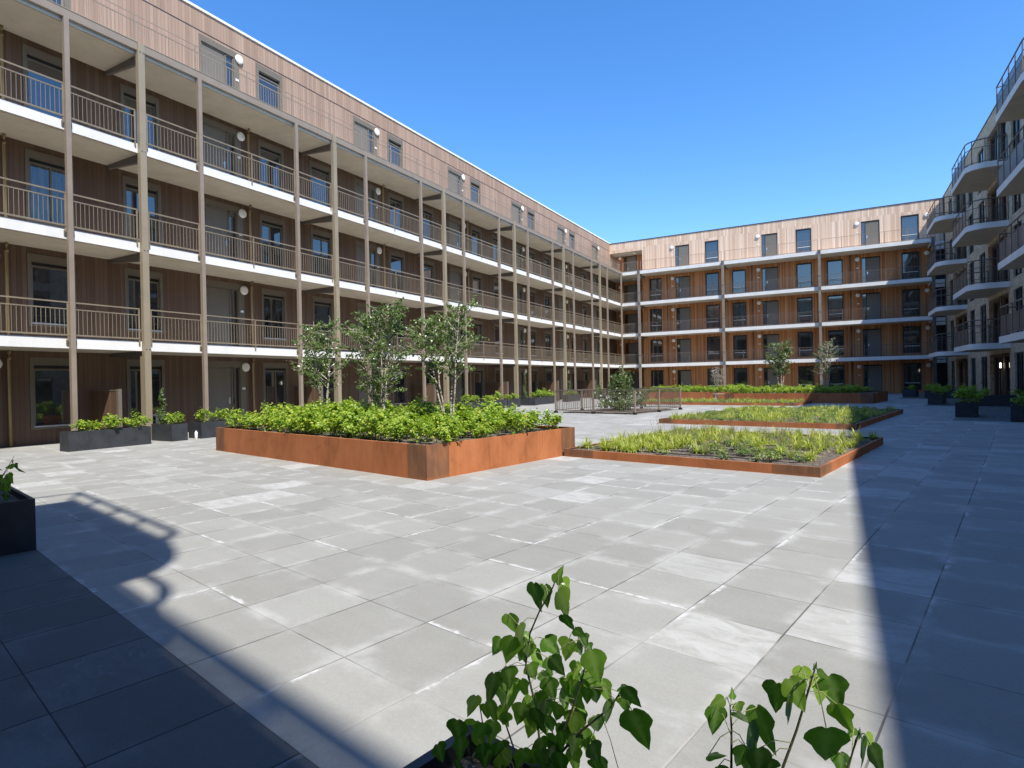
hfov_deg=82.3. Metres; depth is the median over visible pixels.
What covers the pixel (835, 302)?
window
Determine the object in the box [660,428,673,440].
grass tuft
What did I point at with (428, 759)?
planter box
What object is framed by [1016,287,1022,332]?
window
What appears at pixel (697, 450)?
grass tuft
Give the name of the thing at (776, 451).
plant
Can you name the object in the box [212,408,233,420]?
shrub
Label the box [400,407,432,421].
shrub
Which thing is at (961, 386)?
shrub
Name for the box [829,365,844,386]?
window
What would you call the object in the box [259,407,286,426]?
shrub
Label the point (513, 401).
planter box
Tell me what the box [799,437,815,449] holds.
grass tuft
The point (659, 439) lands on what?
grass tuft
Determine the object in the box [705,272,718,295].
window
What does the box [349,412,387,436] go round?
shrub
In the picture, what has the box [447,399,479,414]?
shrub
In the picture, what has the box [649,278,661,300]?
window
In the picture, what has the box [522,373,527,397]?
climbing plant
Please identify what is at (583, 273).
window
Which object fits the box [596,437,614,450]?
grass tuft
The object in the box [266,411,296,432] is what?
shrub
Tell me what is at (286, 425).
shrub
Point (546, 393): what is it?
shrub
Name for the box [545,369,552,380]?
window
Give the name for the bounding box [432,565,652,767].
ivy plant
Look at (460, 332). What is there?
door
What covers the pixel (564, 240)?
door
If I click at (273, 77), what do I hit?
window
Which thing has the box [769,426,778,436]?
grass tuft
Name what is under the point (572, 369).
window
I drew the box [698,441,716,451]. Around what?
plant
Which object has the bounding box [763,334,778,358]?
door
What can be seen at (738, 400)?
grass bed
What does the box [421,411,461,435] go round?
shrub
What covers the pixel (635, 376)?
door
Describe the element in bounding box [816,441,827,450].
grass tuft
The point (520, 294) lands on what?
door
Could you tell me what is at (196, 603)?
paved courtyard
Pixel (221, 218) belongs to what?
door
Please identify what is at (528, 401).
planter box
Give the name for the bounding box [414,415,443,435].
shrub
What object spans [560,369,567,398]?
door
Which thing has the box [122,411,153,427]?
shrub
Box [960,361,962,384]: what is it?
window
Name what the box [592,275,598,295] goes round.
door
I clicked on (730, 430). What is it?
grass tuft
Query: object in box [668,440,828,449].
drip hose
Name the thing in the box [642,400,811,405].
steel planter
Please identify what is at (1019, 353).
window
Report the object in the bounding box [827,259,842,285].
window
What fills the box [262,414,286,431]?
shrub
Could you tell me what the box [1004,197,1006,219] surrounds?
window
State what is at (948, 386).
shrub
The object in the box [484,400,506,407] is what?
planter box
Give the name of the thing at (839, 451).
grass tuft
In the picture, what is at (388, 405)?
shrub
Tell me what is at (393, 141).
window
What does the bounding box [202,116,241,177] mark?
door
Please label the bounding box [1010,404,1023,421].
planter box
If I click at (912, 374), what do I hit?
window
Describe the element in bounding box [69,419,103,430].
shrub
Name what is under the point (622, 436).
grass tuft
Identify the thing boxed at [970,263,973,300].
window
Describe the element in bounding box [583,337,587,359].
window
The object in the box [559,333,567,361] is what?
door
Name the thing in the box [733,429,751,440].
grass tuft
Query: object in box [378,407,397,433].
shrub
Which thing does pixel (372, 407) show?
shrub
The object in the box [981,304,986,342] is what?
window
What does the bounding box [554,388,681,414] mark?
guard railing
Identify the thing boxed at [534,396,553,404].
planter box
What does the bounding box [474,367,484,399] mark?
window
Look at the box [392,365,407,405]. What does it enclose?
window
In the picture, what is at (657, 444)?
grass tuft
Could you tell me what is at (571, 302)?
window
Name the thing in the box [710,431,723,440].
grass tuft
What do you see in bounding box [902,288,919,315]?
window
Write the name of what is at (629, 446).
grass tuft
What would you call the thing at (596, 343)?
door
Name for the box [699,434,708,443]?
grass tuft
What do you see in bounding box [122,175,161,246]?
window
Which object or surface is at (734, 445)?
plant
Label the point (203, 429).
planter box
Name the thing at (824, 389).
shrub
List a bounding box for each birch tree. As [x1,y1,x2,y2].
[286,316,352,404]
[337,296,421,411]
[402,295,489,416]
[763,339,795,392]
[810,338,842,391]
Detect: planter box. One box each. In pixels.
[0,486,35,555]
[59,426,150,451]
[151,423,187,441]
[188,418,251,438]
[403,725,539,767]
[458,401,483,409]
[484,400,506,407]
[502,399,520,407]
[519,398,537,405]
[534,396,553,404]
[563,394,579,401]
[902,389,918,396]
[925,390,938,397]
[928,393,946,404]
[943,390,976,397]
[955,402,978,416]
[974,395,1023,405]
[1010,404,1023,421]
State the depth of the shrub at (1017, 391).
26.44 m
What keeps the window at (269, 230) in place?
in the apartment building at (200, 208)
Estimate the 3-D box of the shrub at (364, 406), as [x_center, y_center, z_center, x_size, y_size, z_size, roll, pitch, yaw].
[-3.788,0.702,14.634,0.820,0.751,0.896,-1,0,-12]
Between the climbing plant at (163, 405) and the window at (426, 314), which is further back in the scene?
the window at (426, 314)
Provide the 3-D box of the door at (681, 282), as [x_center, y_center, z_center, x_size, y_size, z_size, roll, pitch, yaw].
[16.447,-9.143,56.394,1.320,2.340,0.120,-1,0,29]
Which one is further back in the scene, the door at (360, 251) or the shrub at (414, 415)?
the door at (360, 251)
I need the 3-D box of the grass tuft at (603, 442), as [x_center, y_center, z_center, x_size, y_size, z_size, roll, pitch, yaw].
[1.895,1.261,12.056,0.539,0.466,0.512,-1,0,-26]
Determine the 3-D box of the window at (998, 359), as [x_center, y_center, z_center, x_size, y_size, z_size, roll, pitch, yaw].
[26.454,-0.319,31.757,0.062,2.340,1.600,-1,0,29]
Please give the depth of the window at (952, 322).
43.90 m
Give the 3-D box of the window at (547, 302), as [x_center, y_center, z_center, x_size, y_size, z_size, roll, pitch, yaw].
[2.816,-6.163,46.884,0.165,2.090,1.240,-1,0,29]
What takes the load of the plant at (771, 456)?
on the steel planter at (829, 461)
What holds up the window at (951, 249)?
in the apartment building at (980, 223)
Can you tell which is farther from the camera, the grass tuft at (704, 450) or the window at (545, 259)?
the window at (545, 259)
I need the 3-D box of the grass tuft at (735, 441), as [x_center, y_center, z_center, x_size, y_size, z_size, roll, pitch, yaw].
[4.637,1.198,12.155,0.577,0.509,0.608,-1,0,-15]
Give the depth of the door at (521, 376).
42.87 m
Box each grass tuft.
[576,437,594,447]
[582,438,593,448]
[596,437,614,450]
[597,437,610,447]
[609,435,622,451]
[615,429,628,440]
[616,441,633,452]
[625,439,637,449]
[627,439,642,450]
[630,442,641,452]
[632,435,647,448]
[640,440,660,451]
[649,434,664,446]
[650,438,661,448]
[657,437,677,451]
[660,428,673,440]
[662,434,684,445]
[669,439,679,448]
[676,434,688,447]
[680,431,695,444]
[689,439,703,454]
[699,428,711,440]
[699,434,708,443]
[700,427,710,453]
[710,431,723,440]
[723,430,744,445]
[724,415,734,433]
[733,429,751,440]
[759,437,772,444]
[762,421,773,439]
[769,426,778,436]
[772,446,793,456]
[773,417,787,437]
[773,423,791,447]
[776,422,788,438]
[782,424,789,443]
[782,435,799,459]
[790,435,805,447]
[798,450,821,461]
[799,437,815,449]
[807,428,819,437]
[814,433,831,446]
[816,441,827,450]
[818,424,831,448]
[820,429,837,438]
[832,417,848,435]
[834,445,844,453]
[835,437,853,448]
[841,426,852,443]
[844,437,857,447]
[847,427,863,438]
[850,428,861,446]
[855,431,867,441]
[868,429,884,439]
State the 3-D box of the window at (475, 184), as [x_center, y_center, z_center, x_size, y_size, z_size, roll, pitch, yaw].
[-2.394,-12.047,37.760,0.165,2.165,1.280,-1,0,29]
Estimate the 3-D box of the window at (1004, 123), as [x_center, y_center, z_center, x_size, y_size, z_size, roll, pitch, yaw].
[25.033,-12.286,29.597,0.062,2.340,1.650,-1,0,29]
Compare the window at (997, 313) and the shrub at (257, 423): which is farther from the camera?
the window at (997, 313)
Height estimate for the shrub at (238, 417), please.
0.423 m
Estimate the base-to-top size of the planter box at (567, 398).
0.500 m
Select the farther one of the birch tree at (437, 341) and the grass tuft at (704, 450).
the birch tree at (437, 341)
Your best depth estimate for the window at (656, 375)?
57.77 m
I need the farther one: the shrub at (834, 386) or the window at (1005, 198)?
the shrub at (834, 386)
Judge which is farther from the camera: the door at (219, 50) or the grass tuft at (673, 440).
the door at (219, 50)
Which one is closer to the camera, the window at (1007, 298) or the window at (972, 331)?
the window at (1007, 298)
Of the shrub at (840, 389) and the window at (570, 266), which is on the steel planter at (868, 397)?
the shrub at (840, 389)
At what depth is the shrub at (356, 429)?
11.28 m
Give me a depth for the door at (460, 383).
35.91 m
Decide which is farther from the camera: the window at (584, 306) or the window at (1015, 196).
the window at (584, 306)
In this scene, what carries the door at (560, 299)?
in the apartment building at (200, 208)
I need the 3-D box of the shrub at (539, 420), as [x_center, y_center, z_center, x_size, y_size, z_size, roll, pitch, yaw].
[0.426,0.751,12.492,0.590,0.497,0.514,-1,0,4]
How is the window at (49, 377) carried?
in the apartment building at (200, 208)
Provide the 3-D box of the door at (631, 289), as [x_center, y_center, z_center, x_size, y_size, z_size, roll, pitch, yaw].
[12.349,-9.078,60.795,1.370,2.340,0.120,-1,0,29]
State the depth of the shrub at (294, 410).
13.71 m
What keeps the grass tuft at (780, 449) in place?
on the steel planter at (829, 461)
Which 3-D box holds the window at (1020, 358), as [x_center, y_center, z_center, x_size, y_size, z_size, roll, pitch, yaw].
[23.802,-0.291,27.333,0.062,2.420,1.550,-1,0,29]
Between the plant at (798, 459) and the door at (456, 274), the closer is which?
the plant at (798, 459)
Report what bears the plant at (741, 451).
on the steel planter at (829, 461)
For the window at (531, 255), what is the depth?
44.70 m
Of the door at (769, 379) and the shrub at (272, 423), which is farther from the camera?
the door at (769, 379)
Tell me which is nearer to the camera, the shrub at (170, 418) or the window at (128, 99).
the shrub at (170, 418)
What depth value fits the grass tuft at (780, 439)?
11.13 m
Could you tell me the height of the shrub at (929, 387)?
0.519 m
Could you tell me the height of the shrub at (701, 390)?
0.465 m
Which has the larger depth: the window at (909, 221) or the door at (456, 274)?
the window at (909, 221)
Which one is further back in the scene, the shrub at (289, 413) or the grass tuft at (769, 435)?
the shrub at (289, 413)
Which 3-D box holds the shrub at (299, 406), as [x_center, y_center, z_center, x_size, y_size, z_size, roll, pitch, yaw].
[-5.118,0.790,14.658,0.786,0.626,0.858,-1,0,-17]
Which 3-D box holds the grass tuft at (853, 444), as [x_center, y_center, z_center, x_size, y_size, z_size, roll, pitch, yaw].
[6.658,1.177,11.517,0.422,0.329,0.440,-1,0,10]
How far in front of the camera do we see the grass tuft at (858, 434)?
12.31 m
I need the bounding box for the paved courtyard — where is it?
[0,393,1023,767]
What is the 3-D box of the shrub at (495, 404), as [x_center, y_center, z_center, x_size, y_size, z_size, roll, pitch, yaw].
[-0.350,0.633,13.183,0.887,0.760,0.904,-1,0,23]
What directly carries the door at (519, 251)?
in the apartment building at (200, 208)
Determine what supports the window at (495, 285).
in the apartment building at (200, 208)
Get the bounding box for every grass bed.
[642,397,803,402]
[667,403,895,423]
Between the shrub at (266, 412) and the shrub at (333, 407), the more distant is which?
the shrub at (266, 412)
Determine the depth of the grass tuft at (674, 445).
11.86 m
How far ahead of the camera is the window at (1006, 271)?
30.21 m
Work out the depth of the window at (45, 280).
17.31 m
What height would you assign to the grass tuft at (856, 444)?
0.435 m
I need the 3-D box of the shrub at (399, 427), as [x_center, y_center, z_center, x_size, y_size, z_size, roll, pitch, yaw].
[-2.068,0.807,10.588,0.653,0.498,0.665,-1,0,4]
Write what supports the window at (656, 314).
in the apartment building at (860, 286)
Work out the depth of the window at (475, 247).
37.84 m
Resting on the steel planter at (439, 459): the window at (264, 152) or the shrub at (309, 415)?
the shrub at (309, 415)
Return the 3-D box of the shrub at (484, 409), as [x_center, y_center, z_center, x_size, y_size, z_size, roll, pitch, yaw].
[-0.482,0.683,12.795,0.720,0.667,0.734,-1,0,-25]
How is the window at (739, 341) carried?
in the apartment building at (860, 286)
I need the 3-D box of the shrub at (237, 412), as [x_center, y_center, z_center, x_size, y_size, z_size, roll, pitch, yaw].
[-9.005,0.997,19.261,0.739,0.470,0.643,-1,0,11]
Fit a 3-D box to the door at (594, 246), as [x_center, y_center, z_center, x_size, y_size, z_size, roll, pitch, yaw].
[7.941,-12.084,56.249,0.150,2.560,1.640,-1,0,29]
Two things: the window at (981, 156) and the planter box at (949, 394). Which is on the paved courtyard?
the planter box at (949, 394)
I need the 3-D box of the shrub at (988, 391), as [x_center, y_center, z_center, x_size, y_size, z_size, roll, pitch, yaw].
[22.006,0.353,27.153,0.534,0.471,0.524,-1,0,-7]
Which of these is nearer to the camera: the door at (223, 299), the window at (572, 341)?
the door at (223, 299)
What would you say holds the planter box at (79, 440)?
on the paved courtyard
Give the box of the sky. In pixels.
[188,0,1023,242]
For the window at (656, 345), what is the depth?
57.74 m
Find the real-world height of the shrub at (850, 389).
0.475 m
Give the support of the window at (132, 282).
in the apartment building at (200, 208)
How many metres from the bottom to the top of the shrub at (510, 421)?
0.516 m
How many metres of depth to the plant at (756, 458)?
9.82 m
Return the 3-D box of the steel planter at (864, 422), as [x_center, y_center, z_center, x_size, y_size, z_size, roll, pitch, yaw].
[10.340,1.188,21.906,6.060,0.155,8.870,-1,0,41]
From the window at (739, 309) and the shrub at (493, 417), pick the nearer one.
the shrub at (493, 417)
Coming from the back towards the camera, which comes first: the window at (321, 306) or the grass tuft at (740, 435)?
the window at (321, 306)
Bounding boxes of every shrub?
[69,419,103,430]
[95,413,123,428]
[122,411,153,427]
[163,411,185,423]
[194,408,215,421]
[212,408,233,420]
[224,412,250,428]
[229,407,251,418]
[237,412,261,429]
[249,400,282,428]
[250,414,278,429]
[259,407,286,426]
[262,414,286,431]
[264,402,294,415]
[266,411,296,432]
[276,406,305,429]
[282,417,311,433]
[285,403,323,434]
[287,409,323,429]
[287,412,327,432]
[292,403,312,410]
[306,410,341,432]
[307,399,325,409]
[307,403,328,413]
[308,417,345,435]
[318,398,347,430]
[322,402,369,436]
[332,403,360,434]
[339,413,371,438]
[342,396,360,408]
[342,398,356,406]
[344,397,370,411]
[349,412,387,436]
[357,407,401,440]
[367,404,389,416]
[370,397,404,413]
[373,424,395,436]
[375,417,411,441]
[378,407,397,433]
[386,409,405,418]
[388,414,415,439]
[390,409,418,432]
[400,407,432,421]
[401,393,438,417]
[401,400,417,411]
[405,418,432,442]
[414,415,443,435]
[419,420,442,440]
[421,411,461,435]
[423,413,446,432]
[430,416,465,442]
[435,400,454,410]
[435,406,459,418]
[440,414,462,441]
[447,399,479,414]
[450,415,472,438]
[453,406,475,435]
[461,393,471,401]
[464,411,503,437]
[468,422,493,437]
[471,395,479,401]
[473,395,508,413]
[477,400,503,427]
[482,395,494,400]
[485,405,516,432]
[487,411,504,433]
[489,390,503,399]
[498,410,530,433]
[506,403,527,427]
[511,409,540,432]
[522,407,543,430]
[534,390,544,396]
[540,409,562,429]
[541,387,549,395]
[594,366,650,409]
[697,387,706,391]
[711,367,723,388]
[737,385,748,392]
[746,386,760,392]
[759,386,772,392]
[771,383,782,388]
[775,387,786,392]
[786,387,795,392]
[792,385,803,392]
[801,385,812,392]
[815,387,828,392]
[830,385,846,392]
[831,387,845,392]
[844,386,854,392]
[852,383,862,392]
[923,383,933,389]
[927,384,947,394]
[931,385,949,394]
[945,384,956,389]
[952,384,987,403]
[957,383,971,388]
[958,386,985,402]
[983,387,991,394]
[1008,389,1023,394]
[1010,393,1023,405]
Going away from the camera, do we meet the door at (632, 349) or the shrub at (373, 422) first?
the shrub at (373, 422)
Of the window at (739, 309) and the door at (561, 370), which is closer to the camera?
the door at (561, 370)
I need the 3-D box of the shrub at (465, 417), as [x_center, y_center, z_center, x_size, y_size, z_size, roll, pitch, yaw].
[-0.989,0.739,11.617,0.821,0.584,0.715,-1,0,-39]
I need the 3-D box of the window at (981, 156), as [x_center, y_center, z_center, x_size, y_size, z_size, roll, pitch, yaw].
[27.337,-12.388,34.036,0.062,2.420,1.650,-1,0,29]
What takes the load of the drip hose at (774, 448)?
on the steel planter at (829, 461)
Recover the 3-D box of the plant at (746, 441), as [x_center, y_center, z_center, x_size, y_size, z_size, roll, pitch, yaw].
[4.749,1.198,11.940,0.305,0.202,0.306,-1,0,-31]
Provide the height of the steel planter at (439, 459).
0.565 m
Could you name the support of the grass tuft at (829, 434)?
on the steel planter at (829, 461)
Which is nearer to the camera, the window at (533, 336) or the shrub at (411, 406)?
the shrub at (411, 406)
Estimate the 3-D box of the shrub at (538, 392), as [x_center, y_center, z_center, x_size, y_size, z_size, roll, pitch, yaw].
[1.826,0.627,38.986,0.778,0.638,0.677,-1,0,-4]
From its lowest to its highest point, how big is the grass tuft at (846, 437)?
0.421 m
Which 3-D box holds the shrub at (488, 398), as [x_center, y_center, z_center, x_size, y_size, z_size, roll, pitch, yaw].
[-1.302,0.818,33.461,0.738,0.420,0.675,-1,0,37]
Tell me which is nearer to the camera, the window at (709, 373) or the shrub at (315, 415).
the shrub at (315, 415)
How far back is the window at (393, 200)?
31.00 m
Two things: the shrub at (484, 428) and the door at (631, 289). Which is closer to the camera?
the shrub at (484, 428)
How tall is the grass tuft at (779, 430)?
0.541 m
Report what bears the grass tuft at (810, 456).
on the steel planter at (829, 461)
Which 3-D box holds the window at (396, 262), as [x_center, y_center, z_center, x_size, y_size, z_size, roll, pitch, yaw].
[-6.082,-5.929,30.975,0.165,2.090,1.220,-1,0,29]
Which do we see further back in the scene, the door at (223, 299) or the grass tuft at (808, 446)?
the door at (223, 299)
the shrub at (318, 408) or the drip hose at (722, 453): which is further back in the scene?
the shrub at (318, 408)
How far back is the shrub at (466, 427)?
10.95 m
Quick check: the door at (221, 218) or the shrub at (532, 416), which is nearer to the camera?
the shrub at (532, 416)
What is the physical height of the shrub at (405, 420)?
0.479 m
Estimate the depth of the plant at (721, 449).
11.01 m
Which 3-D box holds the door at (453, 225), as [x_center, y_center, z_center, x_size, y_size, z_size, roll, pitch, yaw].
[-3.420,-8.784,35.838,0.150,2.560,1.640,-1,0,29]
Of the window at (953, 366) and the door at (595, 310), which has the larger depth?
the door at (595, 310)
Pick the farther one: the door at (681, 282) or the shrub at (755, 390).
the door at (681, 282)
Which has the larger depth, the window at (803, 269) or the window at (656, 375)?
the window at (656, 375)
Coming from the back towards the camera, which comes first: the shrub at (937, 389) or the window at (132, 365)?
the shrub at (937, 389)
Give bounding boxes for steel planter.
[216,424,574,480]
[564,429,882,477]
[642,391,737,399]
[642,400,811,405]
[659,409,902,429]
[724,391,887,403]
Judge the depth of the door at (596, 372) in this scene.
56.23 m
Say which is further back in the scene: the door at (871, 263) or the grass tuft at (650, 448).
the door at (871, 263)
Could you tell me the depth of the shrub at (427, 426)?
10.63 m
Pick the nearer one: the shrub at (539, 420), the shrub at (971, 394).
the shrub at (539, 420)
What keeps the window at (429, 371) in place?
in the apartment building at (200, 208)
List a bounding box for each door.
[199,33,239,89]
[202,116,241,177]
[204,198,242,261]
[206,279,244,345]
[208,361,246,419]
[353,116,376,154]
[354,178,378,222]
[356,240,379,287]
[357,302,380,351]
[358,364,380,405]
[447,166,462,195]
[448,216,461,250]
[449,266,462,303]
[451,317,463,356]
[452,367,464,406]
[511,200,522,224]
[512,242,522,270]
[513,285,523,314]
[514,327,524,359]
[518,368,525,397]
[557,225,565,244]
[558,261,565,284]
[559,297,566,323]
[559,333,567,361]
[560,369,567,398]
[592,243,597,259]
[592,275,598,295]
[593,306,598,329]
[594,338,599,363]
[594,370,599,388]
[624,255,636,272]
[624,285,637,302]
[625,314,637,333]
[625,343,638,364]
[626,372,638,393]
[675,245,688,266]
[676,276,689,298]
[676,307,690,330]
[677,339,690,362]
[677,370,691,390]
[761,233,777,256]
[762,267,777,291]
[763,301,778,325]
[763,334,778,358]
[764,368,779,391]
[861,220,879,245]
[861,256,879,282]
[862,293,880,319]
[863,329,881,356]
[863,365,881,390]
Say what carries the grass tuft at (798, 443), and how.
on the steel planter at (829, 461)
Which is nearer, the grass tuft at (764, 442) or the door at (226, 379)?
the grass tuft at (764, 442)
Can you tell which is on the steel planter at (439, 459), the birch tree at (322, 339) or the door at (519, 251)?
the birch tree at (322, 339)
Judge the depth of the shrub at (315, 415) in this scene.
13.12 m
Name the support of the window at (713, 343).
in the apartment building at (860, 286)
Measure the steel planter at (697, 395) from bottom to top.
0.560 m
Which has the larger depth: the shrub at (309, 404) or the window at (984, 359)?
the window at (984, 359)
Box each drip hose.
[241,428,433,443]
[591,447,796,462]
[597,445,803,459]
[628,440,823,451]
[644,446,802,456]
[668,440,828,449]
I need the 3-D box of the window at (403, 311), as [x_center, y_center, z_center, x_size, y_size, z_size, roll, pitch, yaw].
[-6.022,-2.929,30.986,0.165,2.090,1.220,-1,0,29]
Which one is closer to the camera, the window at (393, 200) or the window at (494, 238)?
the window at (393, 200)
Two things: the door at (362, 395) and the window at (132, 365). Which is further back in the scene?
the door at (362, 395)
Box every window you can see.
[22,43,71,121]
[24,148,74,229]
[27,253,76,328]
[29,357,78,429]
[51,0,70,9]
[120,83,159,150]
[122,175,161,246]
[124,267,163,333]
[126,359,165,426]
[256,63,282,109]
[258,139,283,191]
[259,214,285,269]
[261,288,286,340]
[263,362,288,409]
[309,160,330,206]
[311,228,332,278]
[312,296,333,343]
[314,364,333,402]
[387,133,402,167]
[388,192,403,230]
[389,250,405,292]
[391,308,406,348]
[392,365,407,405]
[422,206,433,240]
[424,259,434,297]
[425,313,435,338]
[426,367,436,404]
[470,178,480,204]
[471,226,481,256]
[472,273,482,307]
[473,320,483,353]
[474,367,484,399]
[492,234,501,263]
[493,279,502,310]
[494,323,503,354]
[495,368,503,381]
[527,208,534,228]
[529,249,535,274]
[530,289,536,317]
[530,329,536,356]
[531,368,537,395]
[543,255,550,279]
[544,293,550,319]
[545,331,551,357]
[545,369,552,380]
[569,231,574,247]
[570,266,575,287]
[570,300,575,324]
[571,335,576,358]
[572,369,577,391]
[581,270,586,291]
[582,304,587,327]
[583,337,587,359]
[583,370,588,379]
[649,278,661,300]
[650,309,661,330]
[651,339,662,361]
[651,370,662,391]
[705,240,718,262]
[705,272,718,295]
[706,304,719,327]
[707,336,719,359]
[707,368,720,386]
[732,269,745,293]
[732,302,746,325]
[733,335,746,358]
[734,368,747,386]
[796,228,811,252]
[796,262,811,287]
[797,297,812,322]
[797,331,812,356]
[798,366,813,386]
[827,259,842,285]
[827,294,843,320]
[828,330,843,354]
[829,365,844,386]
[901,214,918,240]
[901,251,919,278]
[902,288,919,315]
[903,326,920,352]
[903,363,921,389]
[950,239,952,259]
[950,280,952,305]
[951,320,953,350]
[952,361,954,389]
[958,194,959,212]
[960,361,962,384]
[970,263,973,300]
[971,310,974,343]
[972,358,975,389]
[979,147,983,193]
[980,201,984,222]
[981,252,985,282]
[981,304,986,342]
[982,356,987,394]
[992,133,997,160]
[993,190,998,220]
[994,245,999,281]
[995,301,999,342]
[996,356,1001,394]
[1003,122,1005,158]
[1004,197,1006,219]
[1005,256,1007,280]
[1006,296,1008,333]
[1007,355,1009,394]
[1013,120,1019,148]
[1014,194,1020,212]
[1015,222,1021,276]
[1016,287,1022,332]
[1017,352,1023,394]
[1018,353,1023,390]
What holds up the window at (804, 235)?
in the apartment building at (860, 286)
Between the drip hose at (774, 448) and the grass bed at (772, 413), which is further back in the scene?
the grass bed at (772, 413)
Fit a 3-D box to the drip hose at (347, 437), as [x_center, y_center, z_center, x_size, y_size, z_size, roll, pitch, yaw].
[-3.995,1.063,12.243,7.501,0.024,0.079,-1,0,41]
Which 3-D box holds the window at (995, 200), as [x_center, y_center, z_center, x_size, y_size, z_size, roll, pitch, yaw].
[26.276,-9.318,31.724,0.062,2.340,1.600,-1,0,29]
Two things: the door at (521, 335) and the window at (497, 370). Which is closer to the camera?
the window at (497, 370)
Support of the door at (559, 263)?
in the apartment building at (200, 208)
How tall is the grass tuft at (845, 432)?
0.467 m
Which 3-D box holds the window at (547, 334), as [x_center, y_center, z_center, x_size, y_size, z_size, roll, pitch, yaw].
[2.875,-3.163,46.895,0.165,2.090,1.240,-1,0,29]
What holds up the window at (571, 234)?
in the apartment building at (200, 208)
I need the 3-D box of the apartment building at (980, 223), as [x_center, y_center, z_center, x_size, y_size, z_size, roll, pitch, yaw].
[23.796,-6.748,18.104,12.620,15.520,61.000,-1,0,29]
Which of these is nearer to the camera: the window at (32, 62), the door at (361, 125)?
the window at (32, 62)
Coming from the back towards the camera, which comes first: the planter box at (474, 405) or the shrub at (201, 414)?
the planter box at (474, 405)
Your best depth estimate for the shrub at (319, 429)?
11.82 m
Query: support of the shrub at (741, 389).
on the steel planter at (868, 397)
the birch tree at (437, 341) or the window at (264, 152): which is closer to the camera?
the birch tree at (437, 341)
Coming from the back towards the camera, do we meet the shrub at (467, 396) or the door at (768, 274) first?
the door at (768, 274)
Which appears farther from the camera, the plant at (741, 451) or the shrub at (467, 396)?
the shrub at (467, 396)
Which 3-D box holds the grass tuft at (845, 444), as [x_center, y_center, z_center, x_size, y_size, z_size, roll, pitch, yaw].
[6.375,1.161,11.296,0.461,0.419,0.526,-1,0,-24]
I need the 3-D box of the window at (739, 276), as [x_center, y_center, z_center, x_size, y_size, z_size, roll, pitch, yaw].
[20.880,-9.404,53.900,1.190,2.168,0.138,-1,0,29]
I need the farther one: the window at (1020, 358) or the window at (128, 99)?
the window at (1020, 358)
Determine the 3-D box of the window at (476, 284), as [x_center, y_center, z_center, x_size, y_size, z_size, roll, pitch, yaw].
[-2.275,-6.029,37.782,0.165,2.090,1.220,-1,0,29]
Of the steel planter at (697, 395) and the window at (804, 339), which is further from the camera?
the window at (804, 339)
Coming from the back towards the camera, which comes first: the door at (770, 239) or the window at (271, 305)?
the door at (770, 239)
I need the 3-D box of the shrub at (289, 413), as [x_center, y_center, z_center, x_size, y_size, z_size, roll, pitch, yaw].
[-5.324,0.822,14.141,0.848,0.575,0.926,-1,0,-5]
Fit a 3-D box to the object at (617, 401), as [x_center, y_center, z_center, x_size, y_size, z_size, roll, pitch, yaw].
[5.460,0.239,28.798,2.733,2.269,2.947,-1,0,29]
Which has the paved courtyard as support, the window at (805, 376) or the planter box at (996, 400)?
the planter box at (996, 400)
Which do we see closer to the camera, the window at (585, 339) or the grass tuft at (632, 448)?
the grass tuft at (632, 448)
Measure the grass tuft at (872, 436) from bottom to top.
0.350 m
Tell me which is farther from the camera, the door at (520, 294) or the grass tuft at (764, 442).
the door at (520, 294)
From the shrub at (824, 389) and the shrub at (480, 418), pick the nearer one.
the shrub at (480, 418)
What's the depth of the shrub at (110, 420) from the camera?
15.75 m
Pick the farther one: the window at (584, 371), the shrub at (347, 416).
the window at (584, 371)
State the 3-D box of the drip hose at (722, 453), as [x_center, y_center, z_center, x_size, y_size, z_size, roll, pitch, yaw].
[3.352,1.295,11.215,4.141,0.023,0.113,-1,0,41]
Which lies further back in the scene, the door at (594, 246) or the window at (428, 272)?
the door at (594, 246)
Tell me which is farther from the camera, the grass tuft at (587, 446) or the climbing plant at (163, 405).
the climbing plant at (163, 405)
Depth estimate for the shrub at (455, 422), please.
10.48 m
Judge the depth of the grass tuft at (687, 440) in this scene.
12.57 m
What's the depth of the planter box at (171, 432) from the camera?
17.36 m
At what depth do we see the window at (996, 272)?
32.07 m
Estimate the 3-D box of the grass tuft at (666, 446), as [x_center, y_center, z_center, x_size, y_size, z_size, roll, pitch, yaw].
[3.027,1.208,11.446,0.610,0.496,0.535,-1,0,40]
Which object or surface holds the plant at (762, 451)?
on the steel planter at (829, 461)
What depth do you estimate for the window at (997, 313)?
32.10 m
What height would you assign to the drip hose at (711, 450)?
0.023 m
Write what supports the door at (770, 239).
in the apartment building at (860, 286)
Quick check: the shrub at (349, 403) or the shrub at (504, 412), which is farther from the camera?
the shrub at (349, 403)
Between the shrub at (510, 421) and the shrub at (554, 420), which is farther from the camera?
the shrub at (554, 420)
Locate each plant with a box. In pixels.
[0,457,25,501]
[155,388,169,423]
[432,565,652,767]
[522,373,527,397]
[655,449,669,454]
[682,443,700,450]
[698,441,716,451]
[704,662,883,767]
[711,445,728,452]
[713,450,732,459]
[722,439,733,445]
[732,443,743,450]
[734,449,752,456]
[739,439,754,446]
[746,448,763,454]
[746,454,761,461]
[752,450,768,455]
[759,451,777,462]
[763,449,785,456]
[792,456,809,462]
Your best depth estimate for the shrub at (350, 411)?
11.64 m
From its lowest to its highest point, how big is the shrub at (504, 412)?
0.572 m
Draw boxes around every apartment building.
[0,0,623,447]
[606,196,947,393]
[927,37,1023,394]
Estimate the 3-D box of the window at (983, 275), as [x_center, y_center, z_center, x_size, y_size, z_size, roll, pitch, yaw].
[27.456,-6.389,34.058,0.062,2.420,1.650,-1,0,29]
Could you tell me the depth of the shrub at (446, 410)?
13.00 m
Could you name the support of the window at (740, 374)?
in the apartment building at (860, 286)

